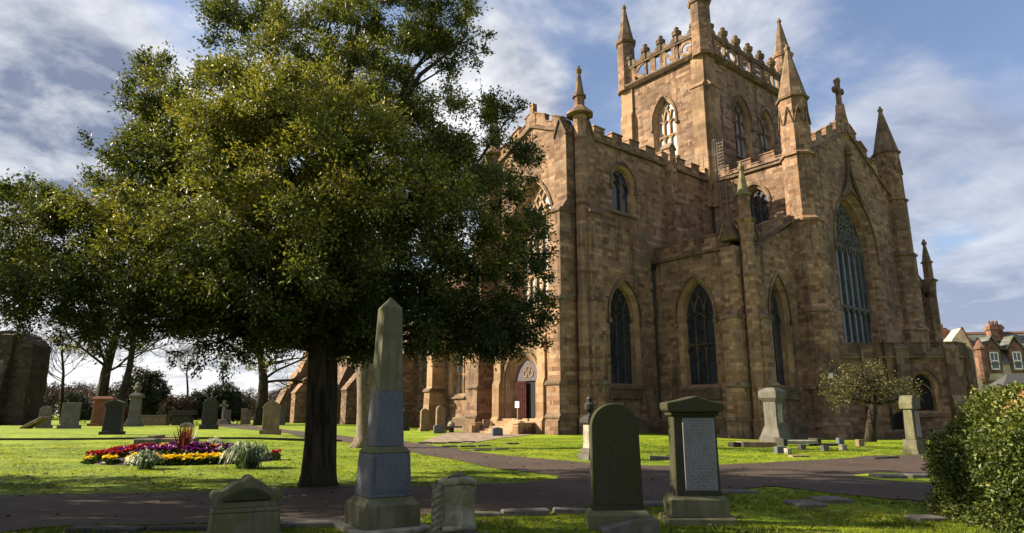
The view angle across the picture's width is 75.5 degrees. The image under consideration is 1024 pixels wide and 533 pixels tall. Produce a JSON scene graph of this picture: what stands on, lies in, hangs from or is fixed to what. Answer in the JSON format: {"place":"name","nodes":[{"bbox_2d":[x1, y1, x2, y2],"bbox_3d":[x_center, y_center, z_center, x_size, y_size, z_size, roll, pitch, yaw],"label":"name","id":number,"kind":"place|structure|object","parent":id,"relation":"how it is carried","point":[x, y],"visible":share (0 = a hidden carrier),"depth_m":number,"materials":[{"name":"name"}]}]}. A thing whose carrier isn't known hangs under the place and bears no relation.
{"place":"outdoors","nodes":[
{"label":"outdoors","id":0,"kind":"place"},
{"bbox_2d":[225,410,230,423],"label":"headstone","id":1,"kind":"object","parent":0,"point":[228,415],"visible":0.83,"depth_m":67.17,"materials":[{"name":"grey stone"}]},
{"bbox_2d":[0,424,933,531],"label":"path","id":2,"kind":"structure","parent":0,"point":[574,481],"depth_m":10.34,"materials":[{"name":"grey asphalt"}]},
{"bbox_2d":[855,472,931,481],"bbox_3d":[7.830,4.039,12.620,2.026,0.001,2.270,10,-16,-38],"label":"grass patch","id":3,"kind":"object","parent":2,"relation":"on","point":[904,479],"visible":0.29,"depth_m":12.55,"materials":[{"name":"green plant"}]},
{"bbox_2d":[868,473,907,477],"bbox_3d":[7.285,4.107,12.816,0.520,0.162,0.552,0,-13,2],"label":"edging stone","id":4,"kind":"object","parent":3,"relation":"on","point":[885,475],"visible":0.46,"depth_m":12.63,"materials":[{"name":"grey stone"}]},
{"bbox_2d":[897,472,932,477],"bbox_3d":[7.899,4.131,12.925,0.502,0.163,0.552,1,-12,-2],"label":"edging stone","id":5,"kind":"object","parent":3,"relation":"on","point":[917,475],"visible":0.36,"depth_m":12.76,"materials":[{"name":"grey stone"}]},
{"bbox_2d":[421,432,530,442],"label":"paving","id":6,"kind":"structure","parent":0,"point":[458,436],"depth_m":35.18,"materials":[{"name":"stone"}]},
{"bbox_2d":[483,419,489,427],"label":"headstone","id":7,"kind":"object","parent":6,"relation":"on","point":[486,423],"visible":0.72,"depth_m":44.90,"materials":[{"name":"brown stone"}]},
{"bbox_2d":[491,427,502,435],"bbox_3d":[-0.861,9.536,38.178,0.620,0.514,0.350,4,-13,-17],"label":"headstone","id":8,"kind":"object","parent":6,"relation":"on","point":[496,431],"visible":0.87,"depth_m":38.02,"materials":[{"name":"grey stone"}]},
{"bbox_2d":[0,415,1012,532],"bbox_3d":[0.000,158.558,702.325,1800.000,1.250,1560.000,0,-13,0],"label":"ground","id":9,"kind":"structure","parent":0,"point":[16,431],"depth_m":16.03,"materials":[{"name":"green plant"}]},
{"bbox_2d":[0,330,50,424],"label":"ruined wall","id":10,"kind":"structure","parent":9,"relation":"on","point":[24,368],"depth_m":62.46,"materials":[{"name":"stone"}]},
{"bbox_2d":[19,416,50,428],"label":"fallen slab","id":11,"kind":"object","parent":9,"relation":"on","point":[36,422],"depth_m":46.23,"materials":[{"name":"brown stone"}]},
{"bbox_2d":[35,405,52,427],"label":"headstone","id":12,"kind":"object","parent":9,"relation":"on","point":[46,410],"visible":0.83,"depth_m":48.44,"materials":[{"name":"grey stone"}]},
{"bbox_2d":[3,304,109,423],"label":"bare tree","id":13,"kind":"object","parent":9,"relation":"on","point":[62,363],"visible":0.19,"depth_m":74.09,"materials":[{"name":"brown plant"}]},
{"bbox_2d":[56,402,81,428],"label":"headstone","id":14,"kind":"object","parent":9,"relation":"on","point":[70,415],"visible":0.83,"depth_m":46.54,"materials":[{"name":"grey stone"}]},
{"bbox_2d":[53,389,92,422],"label":"shrub","id":15,"kind":"object","parent":9,"relation":"on","point":[86,413],"visible":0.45,"depth_m":73.92,"materials":[{"name":"green plant"}]},
{"bbox_2d":[28,249,160,422],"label":"bare tree","id":16,"kind":"object","parent":9,"relation":"on","point":[104,381],"visible":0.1,"depth_m":64.96,"materials":[{"name":"brown plant"}]},
{"bbox_2d":[87,396,116,425],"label":"headstone","id":17,"kind":"object","parent":9,"relation":"on","point":[98,413],"visible":0.66,"depth_m":57.37,"materials":[{"name":"red stone"}]},
{"bbox_2d":[64,525,147,532],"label":"edging stone","id":18,"kind":"object","parent":9,"relation":"on","point":[112,528],"visible":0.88,"depth_m":6.84,"materials":[{"name":"grey stone"}]},
{"bbox_2d":[98,400,127,434],"bbox_3d":[-19.735,7.508,32.803,1.013,1.769,0.676,3,-13,-14],"label":"headstone","id":19,"kind":"object","parent":9,"relation":"on","point":[113,422],"visible":0.91,"depth_m":32.61,"materials":[{"name":"black stone"}]},
{"bbox_2d":[39,261,192,401],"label":"bare tree","id":20,"kind":"object","parent":9,"relation":"on","point":[123,392],"visible":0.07,"depth_m":65.30,"materials":[{"name":"brown plant"}]},
{"bbox_2d":[124,382,144,426],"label":"monument","id":21,"kind":"object","parent":9,"relation":"on","point":[134,416],"visible":0.98,"depth_m":54.88,"materials":[{"name":"grey stone"}]},
{"bbox_2d":[122,449,166,469],"bbox_3d":[-8.278,4.345,14.991,0.904,0.479,0.870,0,-13,0],"label":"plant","id":22,"kind":"object","parent":9,"relation":"on","point":[147,459],"visible":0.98,"depth_m":14.85,"materials":[{"name":"green plant"}]},
{"bbox_2d":[112,364,179,414],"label":"evergreen bush","id":23,"kind":"object","parent":9,"relation":"on","point":[150,381],"visible":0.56,"depth_m":69.70,"materials":[{"name":"green plant"}]},
{"bbox_2d":[133,438,160,444],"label":"block","id":24,"kind":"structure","parent":9,"relation":"on","point":[156,441],"depth_m":25.29,"materials":[{"name":"grey stone"}]},
{"bbox_2d":[141,415,171,425],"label":"chest tomb","id":25,"kind":"object","parent":9,"relation":"on","point":[155,420],"visible":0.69,"depth_m":59.95,"materials":[{"name":"brown stone"}]},
{"bbox_2d":[42,377,286,419],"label":"wood","id":26,"kind":"object","parent":9,"relation":"on","point":[51,396],"visible":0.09,"depth_m":121.94,"materials":[{"name":"green plant"}]},
{"bbox_2d":[0,437,341,440],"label":"kerb","id":27,"kind":"structure","parent":9,"relation":"on","point":[261,438],"depth_m":30.68,"materials":[{"name":"grey stone"}]},
{"bbox_2d":[147,435,198,441],"bbox_3d":[-15.280,7.824,29.872,1.874,0.401,1.080,1,-13,-3],"label":"ledger tomb","id":28,"kind":"object","parent":9,"relation":"on","point":[163,438],"visible":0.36,"depth_m":29.45,"materials":[{"name":"grey stone"}]},
{"bbox_2d":[146,524,207,531],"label":"edging stone","id":29,"kind":"object","parent":9,"relation":"on","point":[158,528],"visible":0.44,"depth_m":6.97,"materials":[{"name":"grey stone"}]},
{"bbox_2d":[156,394,200,423],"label":"shrub","id":30,"kind":"object","parent":9,"relation":"on","point":[186,403],"visible":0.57,"depth_m":67.87,"materials":[{"name":"green plant"}]},
{"bbox_2d":[169,410,197,425],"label":"table tomb","id":31,"kind":"object","parent":9,"relation":"on","point":[179,418],"visible":0.79,"depth_m":59.99,"materials":[{"name":"grey stone"}]},
{"bbox_2d":[91,452,279,465],"bbox_3d":[-8.825,5.164,17.960,5.000,0.380,4.000,0,-13,0],"label":"flower bed","id":32,"kind":"object","parent":9,"relation":"on","point":[122,462],"visible":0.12,"depth_m":16.41,"materials":[{"name":"yellow plant"}]},
{"bbox_2d":[79,454,95,463],"bbox_3d":[-10.622,4.885,16.590,0.348,0.334,0.364,-5,-13,20],"label":"flower plant","id":33,"kind":"object","parent":32,"relation":"on","point":[89,458],"visible":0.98,"depth_m":16.53,"materials":[{"name":"yellow plant"}]},
{"bbox_2d":[94,450,109,460],"bbox_3d":[-10.513,4.818,16.845,0.322,0.281,0.410,-4,-13,19],"label":"flower plant","id":34,"kind":"object","parent":32,"relation":"on","point":[97,457],"visible":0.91,"depth_m":16.80,"materials":[{"name":"red plant"}]},
{"bbox_2d":[105,454,121,464],"bbox_3d":[-9.829,4.798,16.331,0.347,0.319,0.332,12,-17,-43],"label":"flower plant","id":35,"kind":"object","parent":32,"relation":"on","point":[111,461],"visible":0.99,"depth_m":16.27,"materials":[{"name":"yellow plant"}]},
{"bbox_2d":[121,448,131,456],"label":"flower plant","id":36,"kind":"object","parent":32,"relation":"on","point":[123,453],"visible":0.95,"depth_m":16.91,"materials":[{"name":"red plant"}]},
{"bbox_2d":[157,455,172,465],"bbox_3d":[-8.434,4.755,16.046,0.393,0.378,0.411,-6,-14,24],"label":"flower plant","id":37,"kind":"object","parent":32,"relation":"on","point":[166,460],"visible":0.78,"depth_m":16.05,"materials":[{"name":"yellow plant"}]},
{"bbox_2d":[163,446,178,454],"bbox_3d":[-8.694,4.744,16.950,0.355,0.352,0.458,0,-13,-1],"label":"flower plant","id":38,"kind":"object","parent":32,"relation":"on","point":[171,451],"visible":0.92,"depth_m":16.88,"materials":[{"name":"purple plant"}]},
{"bbox_2d":[171,424,197,450],"bbox_3d":[-8.693,4.515,17.446,0.720,0.682,0.872,6,-14,-26],"label":"cordyline","id":39,"kind":"object","parent":32,"relation":"on","point":[185,438],"visible":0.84,"depth_m":17.34,"materials":[{"name":"red plant"}]},
{"bbox_2d":[180,455,192,464],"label":"flower plant","id":40,"kind":"object","parent":32,"relation":"on","point":[189,461],"visible":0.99,"depth_m":16.16,"materials":[{"name":"yellow plant"}]},
{"bbox_2d":[191,455,206,464],"bbox_3d":[-7.711,4.807,16.272,0.336,0.323,0.352,-7,-14,29],"label":"flower plant","id":41,"kind":"object","parent":32,"relation":"on","point":[201,461],"visible":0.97,"depth_m":16.21,"materials":[{"name":"yellow plant"}]},
{"bbox_2d":[198,453,214,464],"bbox_3d":[-7.555,4.807,16.372,0.435,0.400,0.416,2,-13,-8],"label":"flower plant","id":42,"kind":"object","parent":32,"relation":"on","point":[209,460],"visible":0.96,"depth_m":16.35,"materials":[{"name":"yellow plant"}]},
{"bbox_2d":[207,435,225,448],"bbox_3d":[-8.156,4.906,18.244,0.671,0.488,0.678,0,-13,0],"label":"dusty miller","id":43,"kind":"object","parent":32,"relation":"on","point":[214,440],"visible":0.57,"depth_m":18.17,"materials":[{"name":"grey plant"}]},
{"bbox_2d":[270,450,281,459],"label":"flower plant","id":44,"kind":"object","parent":32,"relation":"on","point":[277,456],"visible":0.94,"depth_m":17.92,"materials":[{"name":"red plant"}]},
{"bbox_2d":[163,336,217,395],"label":"bare tree","id":45,"kind":"object","parent":9,"relation":"on","point":[184,360],"visible":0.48,"depth_m":87.02,"materials":[{"name":"brown plant"}]},
{"bbox_2d":[199,397,218,428],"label":"headstone","id":46,"kind":"object","parent":9,"relation":"on","point":[209,413],"visible":0.9,"depth_m":44.82,"materials":[{"name":"grey stone"}]},
{"bbox_2d":[187,378,252,423],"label":"evergreen bush","id":47,"kind":"object","parent":9,"relation":"on","point":[229,394],"visible":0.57,"depth_m":71.70,"materials":[{"name":"green plant"}]},
{"bbox_2d":[217,400,228,423],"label":"grave cross","id":48,"kind":"object","parent":9,"relation":"on","point":[223,405],"visible":0.82,"depth_m":67.21,"materials":[{"name":"stone"}]},
{"bbox_2d":[201,474,283,532],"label":"headstone","id":49,"kind":"object","parent":9,"relation":"on","point":[246,503],"visible":1,"depth_m":6.66,"materials":[{"name":"grey stone"}]},
{"bbox_2d":[240,408,248,423],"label":"headstone","id":50,"kind":"object","parent":9,"relation":"on","point":[243,415],"visible":0.72,"depth_m":67.12,"materials":[{"name":"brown stone"}]},
{"bbox_2d":[219,440,274,468],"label":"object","id":51,"kind":"object","parent":9,"relation":"on","point":[246,455],"visible":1,"depth_m":15.12,"materials":[{"name":"green plant"}]},
{"bbox_2d":[246,411,250,423],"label":"headstone","id":52,"kind":"object","parent":9,"relation":"on","point":[248,417],"visible":0.94,"depth_m":67.13,"materials":[{"name":"grey stone"}]},
{"bbox_2d":[217,274,307,425],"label":"bare tree","id":53,"kind":"object","parent":9,"relation":"on","point":[262,393],"visible":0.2,"depth_m":61.17,"materials":[{"name":"brown plant"}]},
{"bbox_2d":[259,401,280,434],"bbox_3d":[-12.175,7.683,33.454,1.016,1.752,0.400,3,-13,-11],"label":"headstone","id":54,"kind":"object","parent":9,"relation":"on","point":[271,417],"visible":0.88,"depth_m":33.35,"materials":[{"name":"brown stone"}]},
{"bbox_2d":[0,0,564,487],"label":"evergreen tree","id":55,"kind":"object","parent":9,"relation":"on","point":[328,230],"visible":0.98,"depth_m":11.24,"materials":[{"name":"green plant"}]},
{"bbox_2d":[280,404,286,424],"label":"headstone","id":56,"kind":"object","parent":9,"relation":"on","point":[283,414],"visible":0.56,"depth_m":63.67,"materials":[{"name":"grey stone"}]},
{"bbox_2d":[280,518,343,528],"bbox_3d":[-2.218,2.887,7.331,0.708,0.143,0.361,2,-12,-6],"label":"edging stone","id":57,"kind":"object","parent":9,"relation":"on","point":[305,522],"visible":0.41,"depth_m":7.21,"materials":[{"name":"grey stone"}]},
{"bbox_2d":[275,324,426,426],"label":"old nave","id":58,"kind":"structure","parent":9,"relation":"on","point":[414,380],"depth_m":67.42,"materials":[{"name":"stone"}]},
{"bbox_2d":[305,88,434,447],"bbox_3d":[-6.697,0.151,26.681,7.993,14.086,6.894,0,-13,0],"label":"evergreen tree","id":59,"kind":"object","parent":9,"relation":"on","point":[364,380],"visible":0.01,"depth_m":24.77,"materials":[{"name":"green plant"}]},
{"bbox_2d":[334,297,431,532],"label":"obelisk","id":60,"kind":"object","parent":9,"relation":"on","point":[382,500],"visible":0.98,"depth_m":7.16,"materials":[{"name":"stone"}]},
{"bbox_2d":[403,410,409,430],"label":"headstone","id":61,"kind":"object","parent":9,"relation":"on","point":[406,419],"visible":0.73,"depth_m":50.91,"materials":[{"name":"grey stone"}]},
{"bbox_2d":[418,409,429,430],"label":"headstone","id":62,"kind":"object","parent":9,"relation":"on","point":[424,418],"visible":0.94,"depth_m":49.25,"materials":[{"name":"brown stone"}]},
{"bbox_2d":[433,424,442,433],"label":"headstone","id":63,"kind":"object","parent":9,"relation":"on","point":[437,428],"visible":1,"depth_m":43.50,"materials":[{"name":"grey stone"}]},
{"bbox_2d":[435,406,446,432],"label":"headstone","id":64,"kind":"object","parent":9,"relation":"on","point":[440,415],"visible":0.77,"depth_m":44.97,"materials":[{"name":"brown stone"}]},
{"bbox_2d":[425,471,477,532],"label":"headstone","id":65,"kind":"object","parent":9,"relation":"on","point":[453,502],"visible":1,"depth_m":6.73,"materials":[{"name":"grey stone"}]},
{"bbox_2d":[445,421,461,431],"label":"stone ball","id":66,"kind":"object","parent":9,"relation":"on","point":[451,426],"visible":0.87,"depth_m":46.11,"materials":[{"name":"grey stone"}]},
{"bbox_2d":[0,439,972,532],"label":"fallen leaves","id":67,"kind":"object","parent":9,"relation":"on","point":[504,526],"visible":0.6,"depth_m":10.86,"materials":[{"name":"brown plant"}]},
{"bbox_2d":[475,511,500,516],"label":"edging stone","id":68,"kind":"object","parent":9,"relation":"on","point":[486,513],"visible":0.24,"depth_m":7.97,"materials":[{"name":"grey stone"}]},
{"bbox_2d":[501,508,549,516],"bbox_3d":[0.163,3.056,8.112,0.612,0.156,0.221,2,-12,-8],"label":"edging stone","id":69,"kind":"object","parent":9,"relation":"on","point":[528,511],"visible":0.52,"depth_m":8.04,"materials":[{"name":"grey stone"}]},
{"bbox_2d":[552,507,586,514],"bbox_3d":[0.731,3.088,8.243,0.464,0.150,0.201,0,-12,2],"label":"edging stone","id":70,"kind":"object","parent":9,"relation":"on","point":[567,510],"visible":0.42,"depth_m":8.18,"materials":[{"name":"grey stone"}]},
{"bbox_2d":[578,395,594,459],"bbox_3d":[2.167,4.497,18.334,0.527,1.810,0.527,7,-15,-29],"label":"monument","id":71,"kind":"object","parent":9,"relation":"on","point":[589,406],"visible":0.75,"depth_m":18.24,"materials":[{"name":"grey stone"}]},
{"bbox_2d":[585,403,659,532],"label":"headstone","id":72,"kind":"object","parent":9,"relation":"on","point":[616,487],"visible":1,"depth_m":7.25,"materials":[{"name":"grey stone"}]},
{"bbox_2d":[643,501,663,506],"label":"edging stone","id":73,"kind":"object","parent":9,"relation":"on","point":[651,503],"visible":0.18,"depth_m":8.87,"materials":[{"name":"grey stone"}]},
{"bbox_2d":[649,456,669,459],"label":"ledger slab","id":74,"kind":"structure","parent":9,"relation":"on","point":[659,457],"depth_m":17.95,"materials":[{"name":"grey stone"}]},
{"bbox_2d":[659,396,737,525],"bbox_3d":[2.113,2.329,7.668,0.787,1.615,0.476,0,-13,1],"label":"headstone","id":75,"kind":"object","parent":9,"relation":"on","point":[695,497],"visible":0.97,"depth_m":7.54,"materials":[{"name":"grey stone"}]},
{"bbox_2d":[423,0,978,439],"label":"abbey church","id":76,"kind":"structure","parent":9,"relation":"on","point":[795,272],"depth_m":47.19,"materials":[{"name":"stone"}]},
{"bbox_2d":[446,333,464,398],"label":"window","id":77,"kind":"structure","parent":76,"relation":"in","point":[456,376],"depth_m":53.58,"materials":[{"name":"stone"}]},
{"bbox_2d":[513,172,552,316],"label":"window","id":78,"kind":"structure","parent":76,"relation":"in","point":[538,193],"depth_m":48.24,"materials":[{"name":"stone"}]},
{"bbox_2d":[609,162,638,219],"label":"window","id":79,"kind":"structure","parent":76,"relation":"in","point":[622,184],"depth_m":48.61,"materials":[{"name":"stone"}]},
{"bbox_2d":[607,277,644,389],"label":"window","id":80,"kind":"structure","parent":76,"relation":"in","point":[624,318],"depth_m":46.13,"materials":[{"name":"glass"}]},
{"bbox_2d":[650,94,678,156],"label":"window","id":81,"kind":"structure","parent":76,"relation":"in","point":[664,119],"depth_m":60.85,"materials":[{"name":"stone"}]},
{"bbox_2d":[674,273,720,391],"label":"window","id":82,"kind":"structure","parent":76,"relation":"in","point":[696,319],"depth_m":45.52,"materials":[{"name":"glass"}]},
{"bbox_2d":[712,139,728,224],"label":"access ladder","id":83,"kind":"object","parent":76,"relation":"attached to","point":[718,169],"visible":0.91,"depth_m":54.16,"materials":[{"name":"metal"}]},
{"bbox_2d":[732,94,754,159],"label":"window","id":84,"kind":"structure","parent":76,"relation":"in","point":[741,115],"depth_m":60.80,"materials":[{"name":"stone"}]},
{"bbox_2d":[737,182,771,224],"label":"window","id":85,"kind":"structure","parent":76,"relation":"in","point":[760,198],"depth_m":52.26,"materials":[{"name":"glass"}]},
{"bbox_2d":[757,107,778,153],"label":"window","id":86,"kind":"structure","parent":76,"relation":"in","point":[765,124],"depth_m":63.58,"materials":[{"name":"stone"}]},
{"bbox_2d":[768,271,798,391],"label":"window","id":87,"kind":"structure","parent":76,"relation":"in","point":[779,307],"depth_m":45.75,"materials":[{"name":"stone"}]},
{"bbox_2d":[833,189,887,342],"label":"window","id":88,"kind":"structure","parent":76,"relation":"in","point":[856,248],"depth_m":54.78,"materials":[{"name":"grey glass"}]},
{"bbox_2d":[911,366,944,416],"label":"window","id":89,"kind":"structure","parent":76,"relation":"in","point":[931,402],"depth_m":45.58,"materials":[{"name":"stone"}]},
{"bbox_2d":[962,371,969,400],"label":"window","id":90,"kind":"structure","parent":76,"relation":"in","point":[965,378],"depth_m":45.88,"materials":[{"name":"stone"}]},
{"bbox_2d":[721,489,759,493],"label":"edging stone","id":91,"kind":"object","parent":9,"relation":"on","point":[731,491],"visible":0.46,"depth_m":10.30,"materials":[{"name":"grey stone"}]},
{"bbox_2d":[736,441,776,446],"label":"ledger slab","id":92,"kind":"structure","parent":9,"relation":"on","point":[757,443],"depth_m":25.10,"materials":[{"name":"brown stone"}]},
{"bbox_2d":[758,387,791,441],"bbox_3d":[12.563,7.159,31.732,1.082,2.641,1.082,10,-16,-37],"label":"monument","id":93,"kind":"object","parent":9,"relation":"on","point":[772,399],"visible":0.9,"depth_m":31.48,"materials":[{"name":"grey stone"}]},
{"bbox_2d":[774,446,786,452],"bbox_3d":[8.609,5.882,21.201,0.382,0.217,0.180,4,-13,-17],"label":"headstone","id":94,"kind":"object","parent":9,"relation":"on","point":[778,449],"visible":0.82,"depth_m":21.12,"materials":[{"name":"grey stone"}]},
{"bbox_2d":[775,438,821,445],"bbox_3d":[11.386,7.031,26.313,1.567,0.391,0.700,1,-13,-4],"label":"ledger tomb","id":95,"kind":"object","parent":9,"relation":"on","point":[786,442],"visible":0.71,"depth_m":26.05,"materials":[{"name":"stone"}]},
{"bbox_2d":[783,500,827,507],"bbox_3d":[3.978,3.259,8.969,0.426,0.135,0.501,0,-12,-2],"label":"edging stone","id":96,"kind":"object","parent":9,"relation":"on","point":[806,503],"visible":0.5,"depth_m":8.80,"materials":[{"name":"grey stone"}]},
{"bbox_2d":[807,496,853,502],"bbox_3d":[4.524,3.358,9.411,0.480,0.135,0.501,0,-13,-1],"label":"edging stone","id":97,"kind":"object","parent":9,"relation":"on","point":[830,499],"visible":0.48,"depth_m":9.24,"materials":[{"name":"grey stone"}]},
{"bbox_2d":[855,439,864,445],"bbox_3d":[13.611,6.905,25.873,0.275,0.264,0.180,4,-13,-17],"label":"headstone","id":98,"kind":"object","parent":9,"relation":"on","point":[859,442],"visible":0.86,"depth_m":25.81,"materials":[{"name":"brown stone"}]},
{"bbox_2d":[815,358,926,441],"bbox_3d":[17.470,6.569,32.363,5.670,4.235,4.068,0,-13,0],"label":"tree","id":99,"kind":"object","parent":9,"relation":"on","point":[874,388],"visible":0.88,"depth_m":32.20,"materials":[{"name":"green plant"}]},
{"bbox_2d":[859,455,898,458],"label":"ledger slab","id":100,"kind":"structure","parent":9,"relation":"on","point":[879,457],"depth_m":18.49,"materials":[{"name":"grey stone"}]},
{"bbox_2d":[899,395,927,453],"bbox_3d":[12.753,5.071,21.078,0.600,1.909,0.546,7,-14,-27],"label":"monument","id":101,"kind":"object","parent":9,"relation":"on","point":[913,441],"visible":0.89,"depth_m":20.96,"materials":[{"name":"grey stone"}]},
{"bbox_2d":[903,514,947,521],"bbox_3d":[4.813,2.974,7.700,0.393,0.135,0.301,1,-12,-7],"label":"edging stone","id":102,"kind":"object","parent":9,"relation":"on","point":[925,517],"visible":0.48,"depth_m":7.61,"materials":[{"name":"grey stone"}]},
{"bbox_2d":[920,379,1023,532],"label":"hedge","id":103,"kind":"object","parent":9,"relation":"on","point":[974,456],"visible":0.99,"depth_m":7.38,"materials":[{"name":"green plant"}]},
{"bbox_2d":[941,321,1023,388],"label":"house","id":104,"kind":"structure","parent":9,"relation":"on","point":[998,352],"depth_m":95.21,"materials":[{"name":"stone"}]},
{"bbox_2d":[986,349,1002,371],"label":"window","id":105,"kind":"structure","parent":104,"relation":"in","point":[993,355],"depth_m":95.03,"materials":[{"name":"white wood"}]},
{"bbox_2d":[1009,349,1023,371],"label":"window","id":106,"kind":"structure","parent":104,"relation":"in","point":[1016,355],"depth_m":94.63,"materials":[{"name":"white stone"}]},
{"bbox_2d":[979,374,1023,392],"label":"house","id":107,"kind":"structure","parent":9,"relation":"on","point":[1008,378],"depth_m":81.28,"materials":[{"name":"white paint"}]},
{"bbox_2d":[0,0,1023,397],"label":"sky","id":108,"kind":"structure","parent":0,"point":[946,77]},
{"bbox_2d":[728,442,740,446],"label":"ledger slab","id":109,"kind":"structure","parent":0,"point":[734,444],"depth_m":25.23,"materials":[{"name":"grey stone"}]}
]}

